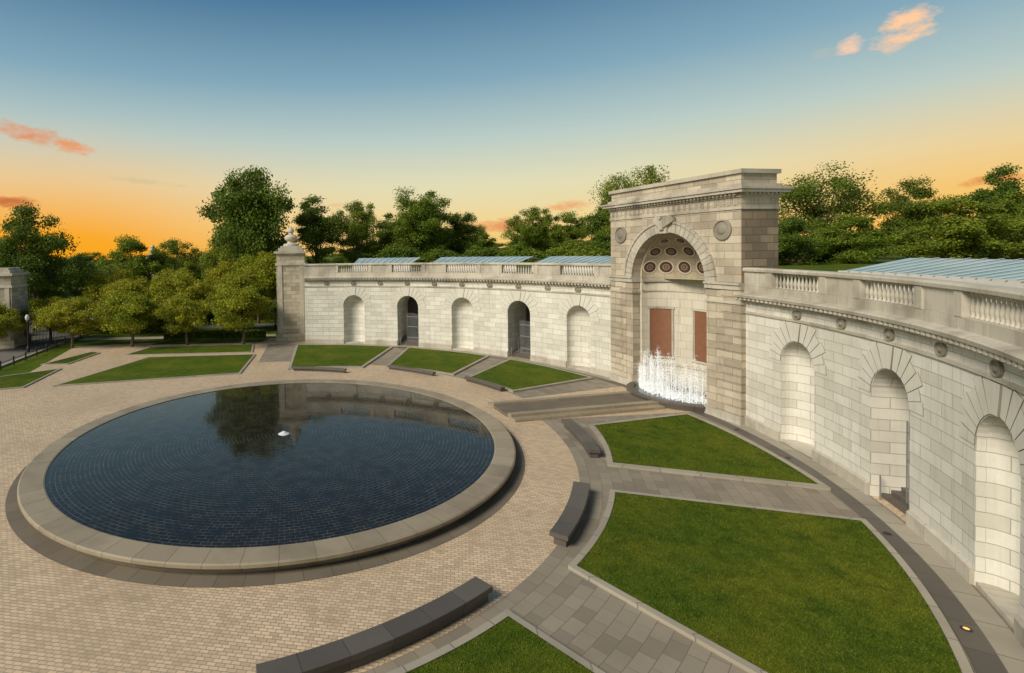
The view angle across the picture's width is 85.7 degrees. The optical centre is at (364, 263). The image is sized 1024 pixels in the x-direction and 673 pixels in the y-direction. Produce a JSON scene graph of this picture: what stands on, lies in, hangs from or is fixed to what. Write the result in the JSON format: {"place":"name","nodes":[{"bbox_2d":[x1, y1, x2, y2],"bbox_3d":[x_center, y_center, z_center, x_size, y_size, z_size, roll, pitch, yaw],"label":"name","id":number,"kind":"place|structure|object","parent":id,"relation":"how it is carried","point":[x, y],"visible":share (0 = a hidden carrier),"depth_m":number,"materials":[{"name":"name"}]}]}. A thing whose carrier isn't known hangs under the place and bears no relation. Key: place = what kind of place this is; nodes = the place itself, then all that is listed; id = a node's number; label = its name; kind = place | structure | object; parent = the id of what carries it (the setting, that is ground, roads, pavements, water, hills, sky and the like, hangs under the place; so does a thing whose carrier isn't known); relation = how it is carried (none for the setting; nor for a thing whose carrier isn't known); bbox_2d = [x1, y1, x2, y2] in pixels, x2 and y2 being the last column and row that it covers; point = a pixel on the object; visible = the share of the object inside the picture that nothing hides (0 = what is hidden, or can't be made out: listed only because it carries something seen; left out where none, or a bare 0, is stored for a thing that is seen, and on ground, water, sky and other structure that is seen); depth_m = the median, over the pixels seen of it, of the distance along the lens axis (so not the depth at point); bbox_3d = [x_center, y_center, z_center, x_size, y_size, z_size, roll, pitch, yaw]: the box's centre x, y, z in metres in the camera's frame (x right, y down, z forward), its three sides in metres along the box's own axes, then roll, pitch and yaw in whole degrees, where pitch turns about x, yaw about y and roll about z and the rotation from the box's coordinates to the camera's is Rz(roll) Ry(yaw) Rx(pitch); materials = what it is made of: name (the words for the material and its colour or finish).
{"place":"outdoors","nodes":[
{"label":"outdoors","id":0,"kind":"place"},
{"bbox_2d":[0,368,61,389],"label":"lawn","id":1,"kind":"structure","parent":0,"point":[21,380],"depth_m":45.52,"materials":[{"name":"green plant"}]},
{"bbox_2d":[0,310,92,364],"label":"road","id":2,"kind":"structure","parent":0,"point":[8,354],"depth_m":61.89,"materials":[{"name":"grey asphalt"}]},
{"bbox_2d":[0,301,25,339],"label":"honey locust tree","id":3,"kind":"object","parent":2,"relation":"on","point":[6,319],"visible":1,"depth_m":59.54,"materials":[{"name":"green plant"}]},
{"bbox_2d":[0,267,31,348],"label":"stone pylon","id":4,"kind":"object","parent":2,"relation":"on","point":[13,288],"visible":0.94,"depth_m":62.09,"materials":[{"name":"stone"}]},
{"bbox_2d":[25,315,29,351],"bbox_3d":[-37.268,7.678,58.683,0.440,4.200,0.418,-1,1,0],"label":"street lamp","id":5,"kind":"object","parent":2,"relation":"on","point":[27,321],"visible":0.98,"depth_m":58.62,"materials":[{"name":"metal"}]},
{"bbox_2d":[0,200,93,331],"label":"oak tree","id":6,"kind":"object","parent":2,"relation":"on","point":[32,252],"visible":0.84,"depth_m":73.40,"materials":[{"name":"green plant"}]},
{"bbox_2d":[17,295,80,342],"bbox_3d":[-37.950,6.740,64.715,5.313,5.812,8.144,0,2,33],"label":"honey locust tree","id":7,"kind":"object","parent":2,"relation":"on","point":[37,305],"visible":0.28,"depth_m":63.43,"materials":[{"name":"green plant"}]},
{"bbox_2d":[24,317,79,342],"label":"iron entrance gate","id":8,"kind":"structure","parent":2,"relation":"on","point":[46,338],"depth_m":65.54,"materials":[{"name":"black metal"}]},
{"bbox_2d":[44,252,102,300],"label":"maple tree","id":9,"kind":"object","parent":2,"relation":"on","point":[75,293],"visible":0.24,"depth_m":109.54,"materials":[{"name":"green plant"}]},
{"bbox_2d":[40,351,100,364],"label":"lawn","id":10,"kind":"structure","parent":0,"point":[70,360],"depth_m":53.77,"materials":[{"name":"green plant"}]},
{"bbox_2d":[53,354,255,386],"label":"lawn","id":11,"kind":"structure","parent":0,"point":[159,368],"depth_m":48.30,"materials":[{"name":"green plant"}]},
{"bbox_2d":[78,323,276,340],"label":"park path","id":12,"kind":"structure","parent":0,"point":[211,326],"depth_m":68.04,"materials":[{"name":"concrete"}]},
{"bbox_2d":[81,267,150,307],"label":"honey locust tree","id":13,"kind":"object","parent":12,"relation":"on","point":[93,288],"visible":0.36,"depth_m":75.77,"materials":[{"name":"green plant"}]},
{"bbox_2d":[252,247,309,302],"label":"honey locust tree","id":14,"kind":"object","parent":12,"relation":"on","point":[266,274],"visible":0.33,"depth_m":74.07,"materials":[{"name":"green plant"}]},
{"bbox_2d":[124,344,253,355],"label":"lawn","id":15,"kind":"structure","parent":0,"point":[204,349],"depth_m":57.75,"materials":[{"name":"green plant"}]},
{"bbox_2d":[147,337,269,345],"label":"lawn","id":16,"kind":"structure","parent":0,"point":[169,342],"depth_m":63.13,"materials":[{"name":"green plant"}]},
{"bbox_2d":[273,299,276,328],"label":"street lamp","id":17,"kind":"object","parent":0,"point":[275,326],"visible":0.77,"depth_m":73.31,"materials":[{"name":"metal"}]},
{"bbox_2d":[288,344,393,369],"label":"lawn","id":18,"kind":"structure","parent":0,"point":[336,355],"depth_m":53.29,"materials":[{"name":"green plant"}]},
{"bbox_2d":[0,256,787,375],"bbox_3d":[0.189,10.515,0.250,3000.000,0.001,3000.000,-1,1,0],"label":"ground","id":19,"kind":"structure","parent":0,"point":[31,363],"depth_m":64.35,"materials":[{"name":"green plant"}]},
{"bbox_2d":[31,296,103,347],"bbox_3d":[-33.518,6.681,60.581,7.955,5.966,6.021,0,2,29],"label":"honey locust tree","id":20,"kind":"object","parent":19,"relation":"on","point":[65,312],"visible":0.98,"depth_m":60.03,"materials":[{"name":"green plant"}]},
{"bbox_2d":[86,322,168,333],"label":"hedge","id":21,"kind":"object","parent":19,"relation":"on","point":[152,328],"visible":0.28,"depth_m":71.50,"materials":[{"name":"green plant"}]},
{"bbox_2d":[95,234,160,283],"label":"maple tree","id":22,"kind":"object","parent":19,"relation":"on","point":[139,264],"visible":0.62,"depth_m":92.96,"materials":[{"name":"green plant"}]},
{"bbox_2d":[95,277,161,311],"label":"honey locust tree","id":23,"kind":"object","parent":19,"relation":"on","point":[139,285],"visible":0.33,"depth_m":68.69,"materials":[{"name":"green plant"}]},
{"bbox_2d":[145,244,157,275],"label":"stone pylon","id":24,"kind":"object","parent":19,"relation":"on","point":[150,254],"visible":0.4,"depth_m":117.30,"materials":[{"name":"stone"}]},
{"bbox_2d":[147,266,200,324],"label":"honey locust tree","id":25,"kind":"object","parent":19,"relation":"on","point":[167,272],"visible":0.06,"depth_m":78.18,"materials":[{"name":"green plant"}]},
{"bbox_2d":[140,270,214,322],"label":"honey locust tree","id":26,"kind":"object","parent":19,"relation":"on","point":[160,291],"visible":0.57,"depth_m":67.67,"materials":[{"name":"green plant"}]},
{"bbox_2d":[149,238,208,284],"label":"oak tree","id":27,"kind":"object","parent":19,"relation":"on","point":[190,260],"visible":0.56,"depth_m":98.66,"materials":[{"name":"green plant"}]},
{"bbox_2d":[151,308,276,321],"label":"hedge","id":28,"kind":"object","parent":19,"relation":"on","point":[211,316],"visible":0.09,"depth_m":83.53,"materials":[{"name":"green plant"}]},
{"bbox_2d":[163,329,265,339],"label":"hedge","id":29,"kind":"object","parent":19,"relation":"on","point":[219,334],"visible":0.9,"depth_m":65.43,"materials":[{"name":"green plant"}]},
{"bbox_2d":[198,223,238,283],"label":"oak tree","id":30,"kind":"object","parent":19,"relation":"on","point":[211,258],"visible":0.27,"depth_m":91.31,"materials":[{"name":"green plant"}]},
{"bbox_2d":[204,258,234,293],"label":"honey locust tree","id":31,"kind":"object","parent":19,"relation":"on","point":[219,271],"visible":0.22,"depth_m":83.73,"materials":[{"name":"green plant"}]},
{"bbox_2d":[205,271,272,329],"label":"honey locust tree","id":32,"kind":"object","parent":19,"relation":"on","point":[243,280],"visible":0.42,"depth_m":69.75,"materials":[{"name":"green plant"}]},
{"bbox_2d":[197,165,297,266],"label":"oak tree","id":33,"kind":"object","parent":19,"relation":"on","point":[254,227],"visible":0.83,"depth_m":83.76,"materials":[{"name":"green plant"}]},
{"bbox_2d":[226,253,274,323],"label":"honey locust tree","id":34,"kind":"object","parent":19,"relation":"on","point":[245,265],"visible":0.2,"depth_m":77.33,"materials":[{"name":"green plant"}]},
{"bbox_2d":[49,229,1010,291],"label":"distant trees","id":35,"kind":"object","parent":19,"relation":"on","point":[592,247],"visible":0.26,"depth_m":86.04,"materials":[{"name":"green plant"}]},
{"bbox_2d":[386,347,489,375],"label":"lawn","id":36,"kind":"structure","parent":0,"point":[446,362],"depth_m":50.06,"materials":[{"name":"green plant"}]},
{"bbox_2d":[387,609,604,672],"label":"lawn","id":37,"kind":"structure","parent":0,"point":[508,645],"depth_m":13.57,"materials":[{"name":"green plant"}]},
{"bbox_2d":[0,338,1013,672],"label":"brick plaza","id":38,"kind":"structure","parent":0,"point":[56,618],"depth_m":16.89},
{"bbox_2d":[0,334,87,370],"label":"post fence","id":39,"kind":"object","parent":38,"relation":"on","point":[46,346],"visible":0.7,"depth_m":56.32,"materials":[{"name":"metal"}]},
{"bbox_2d":[1,334,86,366],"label":"kerb","id":40,"kind":"structure","parent":38,"relation":"on","point":[40,351],"depth_m":58.17,"materials":[{"name":"stone"}]},
{"bbox_2d":[93,290,160,346],"bbox_3d":[-27.259,6.354,60.642,6.729,6.393,10.316,-1,1,-9],"label":"honey locust tree","id":41,"kind":"object","parent":38,"relation":"on","point":[124,311],"visible":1,"depth_m":59.27,"materials":[{"name":"green plant"}]},
{"bbox_2d":[153,292,212,344],"bbox_3d":[-20.456,6.319,61.607,6.209,6.172,8.204,-1,1,1],"label":"honey locust tree","id":42,"kind":"object","parent":38,"relation":"on","point":[186,314],"visible":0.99,"depth_m":59.42,"materials":[{"name":"green plant"}]},
{"bbox_2d":[205,284,275,344],"bbox_3d":[-14.532,5.882,60.655,6.906,6.877,10.588,-1,1,20],"label":"honey locust tree","id":43,"kind":"object","parent":38,"relation":"on","point":[233,307],"visible":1,"depth_m":59.46,"materials":[{"name":"green plant"}]},
{"bbox_2d":[5,379,524,587],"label":"reflecting pool","id":44,"kind":"structure","parent":38,"relation":"on","point":[263,483],"depth_m":23.21,"materials":[{"name":"liquid"}]},
{"bbox_2d":[274,226,307,341],"bbox_3d":[-8.861,2.247,64.668,3.840,13.750,3.840,-1,1,-4],"label":"stone pylon","id":45,"kind":"object","parent":38,"relation":"on","point":[290,258],"visible":0.97,"depth_m":62.99,"materials":[{"name":"stone"}]},
{"bbox_2d":[292,366,346,372],"bbox_3d":[-3.983,9.284,46.620,4.996,0.356,0.581,-1,1,15],"label":"curved stone bench","id":46,"kind":"object","parent":38,"relation":"on","point":[319,369],"visible":1,"depth_m":46.58,"materials":[{"name":"stone"}]},
{"bbox_2d":[256,576,492,672],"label":"curved stone bench","id":47,"kind":"object","parent":38,"relation":"on","point":[359,649],"visible":1,"depth_m":13.88,"materials":[{"name":"stone"}]},
{"bbox_2d":[387,365,435,375],"bbox_3d":[3.999,9.163,45.687,4.826,0.356,0.545,0,2,39],"label":"curved stone bench","id":48,"kind":"object","parent":38,"relation":"on","point":[412,370],"visible":1,"depth_m":45.57,"materials":[{"name":"stone"}]},
{"bbox_2d":[464,376,504,391],"bbox_3d":[9.162,9.189,40.671,0.501,0.356,4.108,-2,2,-30],"label":"curved stone bench","id":49,"kind":"object","parent":38,"relation":"on","point":[497,387],"visible":1,"depth_m":40.51,"materials":[{"name":"stone"}]},
{"bbox_2d":[488,391,664,421],"bbox_3d":[13.817,9.260,35.001,10.450,0.315,3.900,-1,1,-12],"label":"water channel","id":50,"kind":"object","parent":38,"relation":"on","point":[536,409],"visible":0.99,"depth_m":34.37,"materials":[{"name":"stone"}]},
{"bbox_2d":[304,281,1023,619],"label":"curved memorial wall","id":51,"kind":"structure","parent":38,"relation":"on","point":[942,461],"depth_m":24.42,"materials":[{"name":"stone"}]},
{"bbox_2d":[303,262,1023,647],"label":"cornice and parapet","id":52,"kind":"structure","parent":51,"relation":"on","point":[939,312],"depth_m":23.18,"materials":[{"name":"stone"}]},
{"bbox_2d":[339,265,1023,329],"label":"balusters","id":53,"kind":"object","parent":52,"relation":"on","point":[999,313],"visible":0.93,"depth_m":20.30,"materials":[{"name":"stone"}]},
{"bbox_2d":[324,281,1003,377],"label":"frieze medallions","id":54,"kind":"object","parent":51,"relation":"attached to","point":[996,369],"visible":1,"depth_m":20.62,"materials":[{"name":"stone"}]},
{"bbox_2d":[340,268,1011,305],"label":"terrace deck","id":55,"kind":"structure","parent":51,"relation":"on","point":[532,273],"depth_m":56.13,"materials":[{"name":"stone"}]},
{"bbox_2d":[352,256,1023,304],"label":"terrace skylight","id":56,"kind":"object","parent":55,"relation":"on","point":[1016,281],"visible":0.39,"depth_m":25.65,"materials":[{"name":"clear glass"}]},
{"bbox_2d":[336,287,1023,477],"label":"voussoirs","id":57,"kind":"object","parent":51,"relation":"attached to","point":[981,399],"visible":1,"depth_m":21.28,"materials":[{"name":"stone"}]},
{"bbox_2d":[343,295,1020,595],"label":"arched niches","id":58,"kind":"object","parent":51,"relation":"in","point":[997,511],"visible":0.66,"depth_m":21.74,"materials":[{"name":"stone"}]},
{"bbox_2d":[0,0,1023,259],"label":"sky","id":59,"kind":"structure","parent":0,"point":[118,117],"materials":[{"name":"blue"}]},
{"bbox_2d":[470,359,593,392],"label":"lawn","id":60,"kind":"structure","parent":0,"point":[512,375],"depth_m":43.12,"materials":[{"name":"green plant"}]},
{"bbox_2d":[259,343,1013,672],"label":"granite paths","id":61,"kind":"structure","parent":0,"point":[553,596],"depth_m":16.35,"materials":[{"name":"grey stone"}]},
{"bbox_2d":[549,481,589,547],"bbox_3d":[8.102,9.636,20.613,0.793,0.456,4.836,0,2,31],"label":"curved stone bench","id":62,"kind":"object","parent":61,"relation":"on","point":[562,531],"visible":1,"depth_m":19.88,"materials":[{"name":"stone"}]},
{"bbox_2d":[561,419,600,457],"bbox_3d":[11.679,9.379,28.710,0.742,0.456,4.902,-1,1,5],"label":"curved stone bench","id":63,"kind":"object","parent":61,"relation":"on","point":[583,438],"visible":1,"depth_m":28.18,"materials":[{"name":"stone"}]},
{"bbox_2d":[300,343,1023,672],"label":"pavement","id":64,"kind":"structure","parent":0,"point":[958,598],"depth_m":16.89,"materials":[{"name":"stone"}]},
{"bbox_2d":[626,349,706,412],"bbox_3d":[20.878,7.508,36.431,4.668,3.500,6.746,-1,1,-12],"label":"niche fountain","id":65,"kind":"object","parent":64,"relation":"on","point":[675,396],"visible":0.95,"depth_m":35.48,"materials":[{"name":"liquid"}]},
{"bbox_2d":[344,334,1019,628],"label":"passage steps","id":66,"kind":"structure","parent":64,"relation":"on","point":[1004,602],"depth_m":21.00,"materials":[{"name":"stone"}]},
{"bbox_2d":[404,313,909,504],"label":"iron gates","id":67,"kind":"object","parent":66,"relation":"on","point":[414,316],"visible":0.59,"depth_m":50.82,"materials":[{"name":"black metal"}]},
{"bbox_2d":[601,168,793,425],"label":"memorial arch","id":68,"kind":"structure","parent":64,"relation":"on","point":[717,232],"depth_m":35.80,"materials":[{"name":"stone"}]},
{"bbox_2d":[959,625,972,631],"bbox_3d":[16.250,9.846,14.329,0.240,0.010,0.240,0,1,22],"label":"ground light","id":69,"kind":"object","parent":64,"relation":"on","point":[965,628],"visible":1,"depth_m":14.32,"materials":[{"name":"yellow glass"}]},
{"bbox_2d":[340,255,1023,283],"bbox_3d":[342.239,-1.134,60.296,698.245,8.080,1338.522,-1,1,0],"label":"hillside","id":70,"kind":"structure","parent":0,"point":[835,267],"depth_m":54.48,"materials":[{"name":"green plant"}]},
{"bbox_2d":[291,194,345,263],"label":"tall tree","id":71,"kind":"object","parent":70,"relation":"on","point":[318,232],"visible":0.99,"depth_m":92.88,"materials":[{"name":"green plant"}]},
{"bbox_2d":[329,199,386,262],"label":"oak tree","id":72,"kind":"object","parent":70,"relation":"on","point":[357,231],"visible":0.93,"depth_m":98.55,"materials":[{"name":"green plant"}]},
{"bbox_2d":[368,219,406,256],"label":"maple tree","id":73,"kind":"object","parent":70,"relation":"on","point":[387,240],"visible":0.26,"depth_m":104.60,"materials":[{"name":"green plant"}]},
{"bbox_2d":[380,186,464,255],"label":"oak tree","id":74,"kind":"object","parent":70,"relation":"on","point":[418,223],"visible":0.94,"depth_m":97.28,"materials":[{"name":"green plant"}]},
{"bbox_2d":[445,212,486,254],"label":"maple tree","id":75,"kind":"object","parent":70,"relation":"on","point":[463,232],"visible":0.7,"depth_m":102.24,"materials":[{"name":"green plant"}]},
{"bbox_2d":[464,225,495,249],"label":"maple tree","id":76,"kind":"object","parent":70,"relation":"on","point":[488,242],"visible":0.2,"depth_m":117.94,"materials":[{"name":"green plant"}]},
{"bbox_2d":[499,205,562,257],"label":"oak tree","id":77,"kind":"object","parent":70,"relation":"on","point":[535,236],"visible":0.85,"depth_m":113.68,"materials":[{"name":"green plant"}]},
{"bbox_2d":[544,211,593,250],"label":"maple tree","id":78,"kind":"object","parent":70,"relation":"on","point":[574,232],"visible":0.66,"depth_m":111.05,"materials":[{"name":"green plant"}]},
{"bbox_2d":[579,192,611,245],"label":"tall tree","id":79,"kind":"object","parent":70,"relation":"on","point":[596,220],"visible":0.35,"depth_m":97.86,"materials":[{"name":"green plant"}]},
{"bbox_2d":[587,164,669,240],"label":"elm tree","id":80,"kind":"object","parent":70,"relation":"on","point":[650,176],"visible":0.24,"depth_m":75.52,"materials":[{"name":"green plant"}]},
{"bbox_2d":[778,215,823,264],"bbox_3d":[47.923,-1.683,59.810,7.091,7.793,7.745,0,2,25],"label":"maple tree","id":81,"kind":"object","parent":70,"relation":"on","point":[788,227],"visible":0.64,"depth_m":59.06,"materials":[{"name":"green plant"}]},
{"bbox_2d":[778,160,895,234],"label":"elm tree","id":82,"kind":"object","parent":70,"relation":"on","point":[801,195],"visible":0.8,"depth_m":72.99,"materials":[{"name":"green plant"}]},
{"bbox_2d":[808,212,905,263],"bbox_3d":[56.546,-2.026,62.010,7.550,8.064,10.071,-1,1,13],"label":"maple tree","id":83,"kind":"object","parent":70,"relation":"on","point":[861,247],"visible":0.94,"depth_m":60.49,"materials":[{"name":"green plant"}]},
{"bbox_2d":[855,175,951,258],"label":"oak tree","id":84,"kind":"object","parent":70,"relation":"on","point":[912,215],"visible":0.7,"depth_m":69.18,"materials":[{"name":"green plant"}]},
{"bbox_2d":[890,195,1023,260],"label":"maple tree","id":85,"kind":"object","parent":70,"relation":"on","point":[964,229],"visible":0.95,"depth_m":58.68,"materials":[{"name":"green plant"}]},
{"bbox_2d":[960,162,1023,256],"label":"pine tree","id":86,"kind":"object","parent":70,"relation":"on","point":[982,194],"visible":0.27,"depth_m":69.73,"materials":[{"name":"green plant"}]},
{"bbox_2d":[974,188,1023,259],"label":"oak tree","id":87,"kind":"object","parent":70,"relation":"on","point":[1005,200],"visible":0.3,"depth_m":62.02,"materials":[{"name":"green plant"}]},
{"bbox_2d":[589,412,830,490],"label":"lawn","id":88,"kind":"structure","parent":0,"point":[685,444],"depth_m":26.65,"materials":[{"name":"green plant"}]},
{"bbox_2d":[568,489,973,672],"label":"lawn","id":89,"kind":"structure","parent":0,"point":[752,589],"depth_m":16.17,"materials":[{"name":"green plant"}]}
]}

